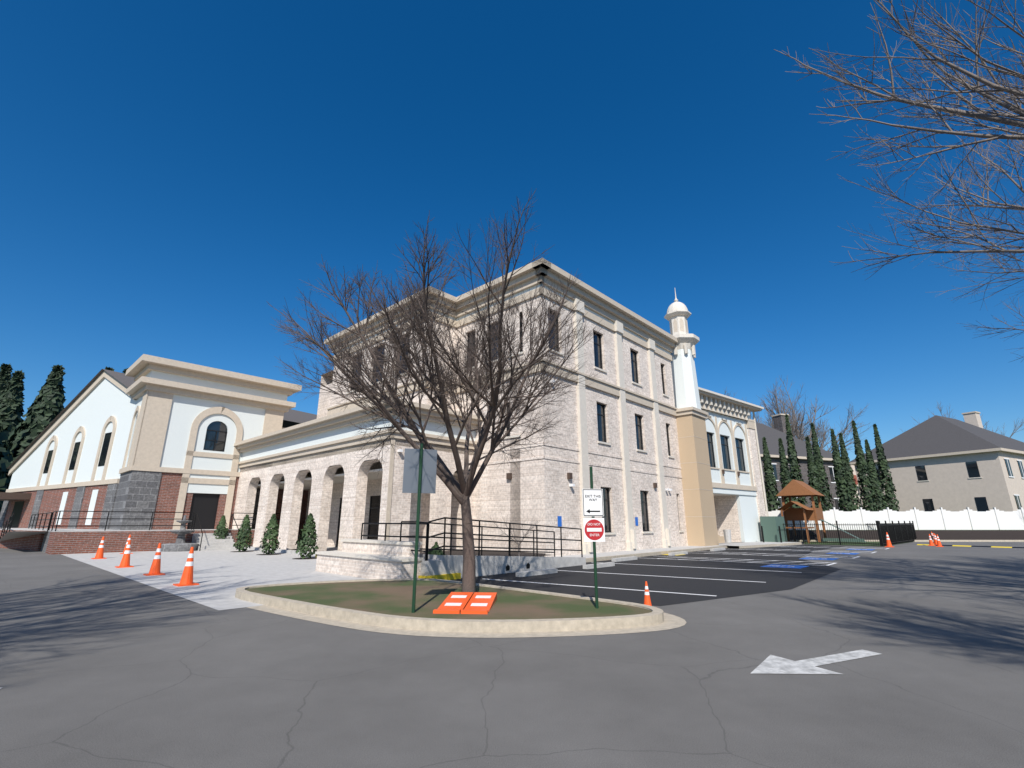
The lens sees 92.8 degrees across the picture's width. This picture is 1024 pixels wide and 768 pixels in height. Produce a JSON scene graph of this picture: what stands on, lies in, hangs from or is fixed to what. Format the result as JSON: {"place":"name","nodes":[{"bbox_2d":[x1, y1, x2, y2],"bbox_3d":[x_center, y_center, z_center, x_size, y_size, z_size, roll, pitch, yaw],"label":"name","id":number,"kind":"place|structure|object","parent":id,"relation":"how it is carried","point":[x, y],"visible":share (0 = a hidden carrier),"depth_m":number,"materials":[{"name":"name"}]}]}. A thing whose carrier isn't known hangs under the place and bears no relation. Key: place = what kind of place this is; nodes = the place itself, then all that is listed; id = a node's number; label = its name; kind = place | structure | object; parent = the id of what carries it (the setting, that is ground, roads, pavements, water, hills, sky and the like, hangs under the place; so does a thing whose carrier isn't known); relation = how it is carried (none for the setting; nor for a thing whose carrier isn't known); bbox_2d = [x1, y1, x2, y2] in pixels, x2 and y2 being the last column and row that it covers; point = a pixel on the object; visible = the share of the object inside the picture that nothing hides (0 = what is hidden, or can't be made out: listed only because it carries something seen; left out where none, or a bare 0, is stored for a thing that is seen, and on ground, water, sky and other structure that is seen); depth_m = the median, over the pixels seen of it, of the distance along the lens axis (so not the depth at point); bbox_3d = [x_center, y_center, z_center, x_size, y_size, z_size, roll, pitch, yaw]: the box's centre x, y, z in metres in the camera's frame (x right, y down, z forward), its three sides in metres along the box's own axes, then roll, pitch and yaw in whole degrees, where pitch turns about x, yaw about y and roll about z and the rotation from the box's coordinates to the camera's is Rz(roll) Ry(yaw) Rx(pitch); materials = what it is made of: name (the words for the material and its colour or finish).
{"place":"outdoors","nodes":[
{"label":"outdoors","id":0,"kind":"place"},
{"bbox_2d":[40,529,278,554],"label":"brick retaining wall","id":1,"kind":"structure","parent":0,"point":[54,542],"depth_m":26.98,"materials":[{"name":"red brick"}]},
{"bbox_2d":[0,511,280,550],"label":"old building railings","id":2,"kind":"object","parent":1,"relation":"on","point":[9,535],"visible":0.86,"depth_m":27.88,"materials":[{"name":"metal"}]},
{"bbox_2d":[0,542,1023,767],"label":"asphalt lot","id":3,"kind":"structure","parent":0,"point":[100,668],"depth_m":5.04,"materials":[{"name":"grey asphalt"}]},
{"bbox_2d":[0,369,316,550],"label":"building","id":4,"kind":"structure","parent":3,"relation":"on","point":[70,457],"depth_m":36.00,"materials":[{"name":"white paint"}]},
{"bbox_2d":[109,354,309,541],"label":"old building","id":5,"kind":"structure","parent":3,"relation":"on","point":[191,424],"depth_m":31.93,"materials":[{"name":"white paint"}]},
{"bbox_2d":[232,397,482,555],"bbox_3d":[-10.383,6.199,28.615,19.110,6.852,5.650,-14,-21,41],"label":"arcade","id":6,"kind":"object","parent":3,"relation":"on","point":[318,450],"visible":0.69,"depth_m":24.93,"materials":[{"name":"whitewashed brick"},{"name":"concrete"},{"name":"white stucco"}]},
{"bbox_2d":[61,541,802,609],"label":"sidewalk","id":7,"kind":"structure","parent":3,"relation":"on","point":[220,576],"depth_m":17.31,"materials":[{"name":"grey concrete"}]},
{"bbox_2d":[91,537,106,558],"bbox_3d":[-18.608,7.411,22.069,0.478,0.955,0.478,-14,-21,41],"label":"traffic cone","id":8,"kind":"object","parent":7,"relation":"on","point":[99,553],"visible":1,"depth_m":21.96,"materials":[{"name":"orange plastic"}]},
{"bbox_2d":[115,540,133,567],"bbox_3d":[-14.185,6.247,17.955,0.478,0.955,0.478,-14,-21,41],"label":"traffic cone","id":9,"kind":"object","parent":7,"relation":"on","point":[125,562],"visible":1,"depth_m":17.84,"materials":[{"name":"orange plastic"}]},
{"bbox_2d":[120,535,132,553],"bbox_3d":[-20.084,8.382,25.498,0.478,0.955,0.478,-14,-21,41],"label":"traffic cone","id":10,"kind":"object","parent":7,"relation":"on","point":[129,537],"visible":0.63,"depth_m":25.41,"materials":[{"name":"orange plastic"}]},
{"bbox_2d":[143,543,164,575],"bbox_3d":[-11.206,5.521,15.387,0.478,0.955,0.478,-14,-21,41],"label":"traffic cone","id":11,"kind":"object","parent":7,"relation":"on","point":[155,567],"visible":0.99,"depth_m":15.28,"materials":[{"name":"orange plastic"}]},
{"bbox_2d":[161,515,198,551],"bbox_3d":[-19.042,8.582,28.126,1.899,2.000,1.899,0,-16,0],"label":"fountain","id":12,"kind":"object","parent":7,"relation":"on","point":[180,544],"visible":0.98,"depth_m":27.70,"materials":[{"name":"grey stone"}]},
{"bbox_2d":[173,547,198,586],"bbox_3d":[-8.562,4.823,12.923,0.478,0.955,0.478,-14,-21,41],"label":"traffic cone","id":13,"kind":"object","parent":7,"relation":"on","point":[186,578],"visible":1,"depth_m":12.81,"materials":[{"name":"orange plastic"}]},
{"bbox_2d":[213,513,318,558],"bbox_3d":[-13.623,8.013,26.139,12.775,2.054,1.069,-14,-21,41],"label":"arborvitae","id":14,"kind":"object","parent":7,"relation":"on","point":[306,542],"visible":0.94,"depth_m":24.87,"materials":[{"name":"green plant"}]},
{"bbox_2d":[231,551,316,558],"bbox_3d":[-13.611,8.973,25.878,12.891,0.001,1.200,-14,-21,41],"label":"planting bed","id":15,"kind":"object","parent":7,"relation":"on","point":[274,554],"visible":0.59,"depth_m":24.64,"materials":[{"name":"brown soil"}]},
{"bbox_2d":[315,539,423,578],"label":"seat wall","id":16,"kind":"structure","parent":7,"relation":"on","point":[375,559],"depth_m":14.70,"materials":[{"name":"white brick"}]},
{"bbox_2d":[428,542,442,554],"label":"boxwood shrubs","id":17,"kind":"object","parent":7,"relation":"on","point":[436,552],"visible":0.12,"depth_m":16.83,"materials":[{"name":"green plant"}]},
{"bbox_2d":[235,578,686,637],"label":"island kerb","id":18,"kind":"structure","parent":3,"relation":"on","point":[657,619],"depth_m":7.65,"materials":[{"name":"concrete"}]},
{"bbox_2d":[245,580,651,619],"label":"island grass","id":19,"kind":"structure","parent":18,"relation":"on","point":[389,597],"depth_m":9.53,"materials":[{"name":"green plant"}]},
{"bbox_2d":[402,443,436,612],"bbox_3d":[-1.677,2.502,8.659,0.600,2.900,0.068,6,-17,-19],"label":"sign back","id":20,"kind":"object","parent":19,"relation":"on","point":[419,471],"visible":0.89,"depth_m":8.90,"materials":[{"name":"grey"}]},
{"bbox_2d":[267,188,600,591],"bbox_3d":[-1.520,0.392,11.577,7.475,8.560,10.006,0,-16,0],"label":"island tree","id":21,"kind":"object","parent":19,"relation":"on","point":[461,491],"visible":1,"depth_m":10.08,"materials":[{"name":"brown plant"}]},
{"bbox_2d":[433,592,496,613],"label":"orange barrier panels","id":22,"kind":"object","parent":19,"relation":"on","point":[468,602],"visible":0.84,"depth_m":8.84,"materials":[{"name":"orange plastic"}]},
{"bbox_2d":[582,467,604,607],"bbox_3d":[1.520,2.796,8.998,0.397,2.520,0.092,0,-16,0],"label":"do-not-enter sign","id":23,"kind":"object","parent":19,"relation":"on","point":[593,508],"visible":0.92,"depth_m":9.05,"materials":[{"name":"white metal"}]},
{"bbox_2d":[644,581,651,605],"bbox_3d":[2.589,4.049,9.341,0.239,0.495,0.239,-14,-21,41],"label":"traffic cone","id":24,"kind":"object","parent":18,"relation":"on","point":[647,600],"depth_m":9.30,"materials":[{"name":"orange plastic"}]},
{"bbox_2d":[361,517,585,577],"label":"ramp and rails","id":25,"kind":"structure","parent":3,"relation":"on","point":[491,562],"depth_m":15.92,"materials":[{"name":"concrete"}]},
{"bbox_2d":[490,512,540,555],"bbox_3d":[0.149,5.897,19.317,2.068,1.773,2.269,0,-16,0],"label":"bare shrub","id":26,"kind":"object","parent":25,"relation":"on","point":[513,531],"visible":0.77,"depth_m":19.04,"materials":[{"name":"brown plant"}]},
{"bbox_2d":[305,295,687,556],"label":"building","id":27,"kind":"structure","parent":3,"relation":"on","point":[530,490],"depth_m":25.37,"materials":[{"name":"white brick"}]},
{"bbox_2d":[324,258,683,553],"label":"trim","id":28,"kind":"structure","parent":27,"relation":"attached to","point":[607,312],"depth_m":27.14,"materials":[{"name":"beige paint"}]},
{"bbox_2d":[397,380,671,526],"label":"wall fixtures","id":29,"kind":"object","parent":27,"relation":"attached to","point":[509,476],"depth_m":23.00,"materials":[{"name":"brown"}]},
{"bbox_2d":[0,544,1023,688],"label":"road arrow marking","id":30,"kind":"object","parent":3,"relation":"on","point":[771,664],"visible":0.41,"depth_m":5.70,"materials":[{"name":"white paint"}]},
{"bbox_2d":[452,545,843,605],"bbox_3d":[11.121,8.088,22.720,8.365,0.001,33.135,-13,-21,39],"label":"new asphalt patch","id":31,"kind":"object","parent":3,"relation":"on","point":[770,579],"visible":0.77,"depth_m":14.53,"materials":[{"name":"black asphalt"}]},
{"bbox_2d":[489,546,888,595],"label":"parking markings","id":32,"kind":"object","parent":31,"relation":"on","point":[551,570],"visible":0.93,"depth_m":18.32,"materials":[{"name":"white paint"}]},
{"bbox_2d":[664,291,718,545],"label":"minaret tower","id":33,"kind":"structure","parent":3,"relation":"on","point":[699,505],"depth_m":32.47,"materials":[{"name":"beige paint"}]},
{"bbox_2d":[698,387,768,543],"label":"annex wing","id":34,"kind":"structure","parent":3,"relation":"on","point":[737,484],"depth_m":37.49,"materials":[{"name":"white paint"}]},
{"bbox_2d":[717,529,731,542],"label":"entry boxes","id":35,"kind":"object","parent":34,"relation":"on","point":[727,536],"visible":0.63,"depth_m":35.49,"materials":[{"name":"beige paint"}]},
{"bbox_2d":[760,516,795,542],"bbox_3d":[19.866,11.052,36.854,3.119,2.000,1.610,13,-20,-38],"label":"utility cabinet","id":36,"kind":"object","parent":3,"relation":"on","point":[772,528],"visible":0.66,"depth_m":36.77,"materials":[{"name":"green metal"}]},
{"bbox_2d":[776,480,907,545],"bbox_3d":[23.512,11.369,43.426,17.507,5.031,13.018,-15,-22,43],"label":"playground set","id":37,"kind":"object","parent":3,"relation":"on","point":[794,488],"visible":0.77,"depth_m":39.95,"materials":[{"name":"brown wood"}]},
{"bbox_2d":[783,521,916,545],"bbox_3d":[24.240,12.742,42.331,15.549,1.630,13.102,-15,-22,43],"label":"black metal fence","id":38,"kind":"object","parent":3,"relation":"on","point":[898,532],"visible":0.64,"depth_m":35.55,"materials":[{"name":"black metal"}]},
{"bbox_2d":[885,532,893,546],"bbox_3d":[24.951,10.322,32.319,0.468,0.935,0.468,-14,-21,41],"label":"traffic cone","id":39,"kind":"object","parent":3,"relation":"on","point":[888,542],"visible":0.98,"depth_m":32.21,"materials":[{"name":"orange plastic"}]},
{"bbox_2d":[774,0,1023,361],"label":"roadside tree","id":40,"kind":"object","parent":3,"relation":"on","point":[992,115],"visible":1,"depth_m":10.50,"materials":[{"name":"brown plant"}]},
{"bbox_2d":[928,534,935,545],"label":"traffic cone","id":41,"kind":"object","parent":3,"relation":"on","point":[931,542],"visible":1,"depth_m":33.98,"materials":[{"name":"orange plastic"}]},
{"bbox_2d":[936,534,943,546],"bbox_3d":[28.616,10.506,32.694,0.390,0.785,0.390,-14,-21,41],"label":"traffic cone","id":42,"kind":"object","parent":3,"relation":"on","point":[938,543],"visible":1,"depth_m":32.60,"materials":[{"name":"orange plastic"}]},
{"bbox_2d":[0,0,1023,461],"label":"sky","id":43,"kind":"structure","parent":0,"point":[172,171],"materials":[{"name":"blue"}]},
{"bbox_2d":[786,530,1023,541],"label":"raised lawn","id":44,"kind":"structure","parent":0,"point":[978,535],"depth_m":41.79,"materials":[{"name":"concrete"}]},
{"bbox_2d":[741,375,838,449],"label":"tree","id":45,"kind":"object","parent":44,"relation":"on","point":[794,422],"visible":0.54,"depth_m":74.72,"materials":[{"name":"brown plant"}]},
{"bbox_2d":[754,413,844,510],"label":"house annex","id":46,"kind":"object","parent":44,"relation":"on","point":[772,436],"depth_m":62.60,"materials":[{"name":"stone"}]},
{"bbox_2d":[762,402,869,452],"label":"tree","id":47,"kind":"object","parent":44,"relation":"on","point":[821,439],"visible":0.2,"depth_m":85.39,"materials":[{"name":"brown plant"}]},
{"bbox_2d":[757,414,899,510],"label":"evergreen trees","id":48,"kind":"object","parent":44,"relation":"on","point":[843,474],"visible":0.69,"depth_m":49.57,"materials":[{"name":"green plant"}]},
{"bbox_2d":[771,465,892,510],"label":"cypress trunks","id":49,"kind":"object","parent":44,"relation":"on","point":[843,495],"visible":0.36,"depth_m":49.45,"materials":[{"name":"brown plant"}]},
{"bbox_2d":[851,465,861,505],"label":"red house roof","id":50,"kind":"structure","parent":44,"relation":"on","point":[854,471],"depth_m":102.14,"materials":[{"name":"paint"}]},
{"bbox_2d":[766,507,1023,529],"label":"white vinyl fence","id":51,"kind":"object","parent":44,"relation":"on","point":[967,518],"visible":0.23,"depth_m":44.10,"materials":[{"name":"white plastic"}]},
{"bbox_2d":[850,411,1023,510],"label":"house","id":52,"kind":"structure","parent":44,"relation":"on","point":[935,462],"depth_m":58.60,"materials":[{"name":"paint"}]},
{"bbox_2d":[900,401,1022,437],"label":"tree","id":53,"kind":"object","parent":44,"relation":"on","point":[980,415],"visible":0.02,"depth_m":94.38,"materials":[{"name":"brown plant"}]},
{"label":"raised lawn","id":54,"kind":"structure","parent":0,"visible":0},
{"bbox_2d":[0,363,127,512],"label":"conifer grove","id":55,"kind":"object","parent":54,"relation":"on","point":[18,434],"visible":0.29,"depth_m":73.73,"materials":[{"name":"green plant"}]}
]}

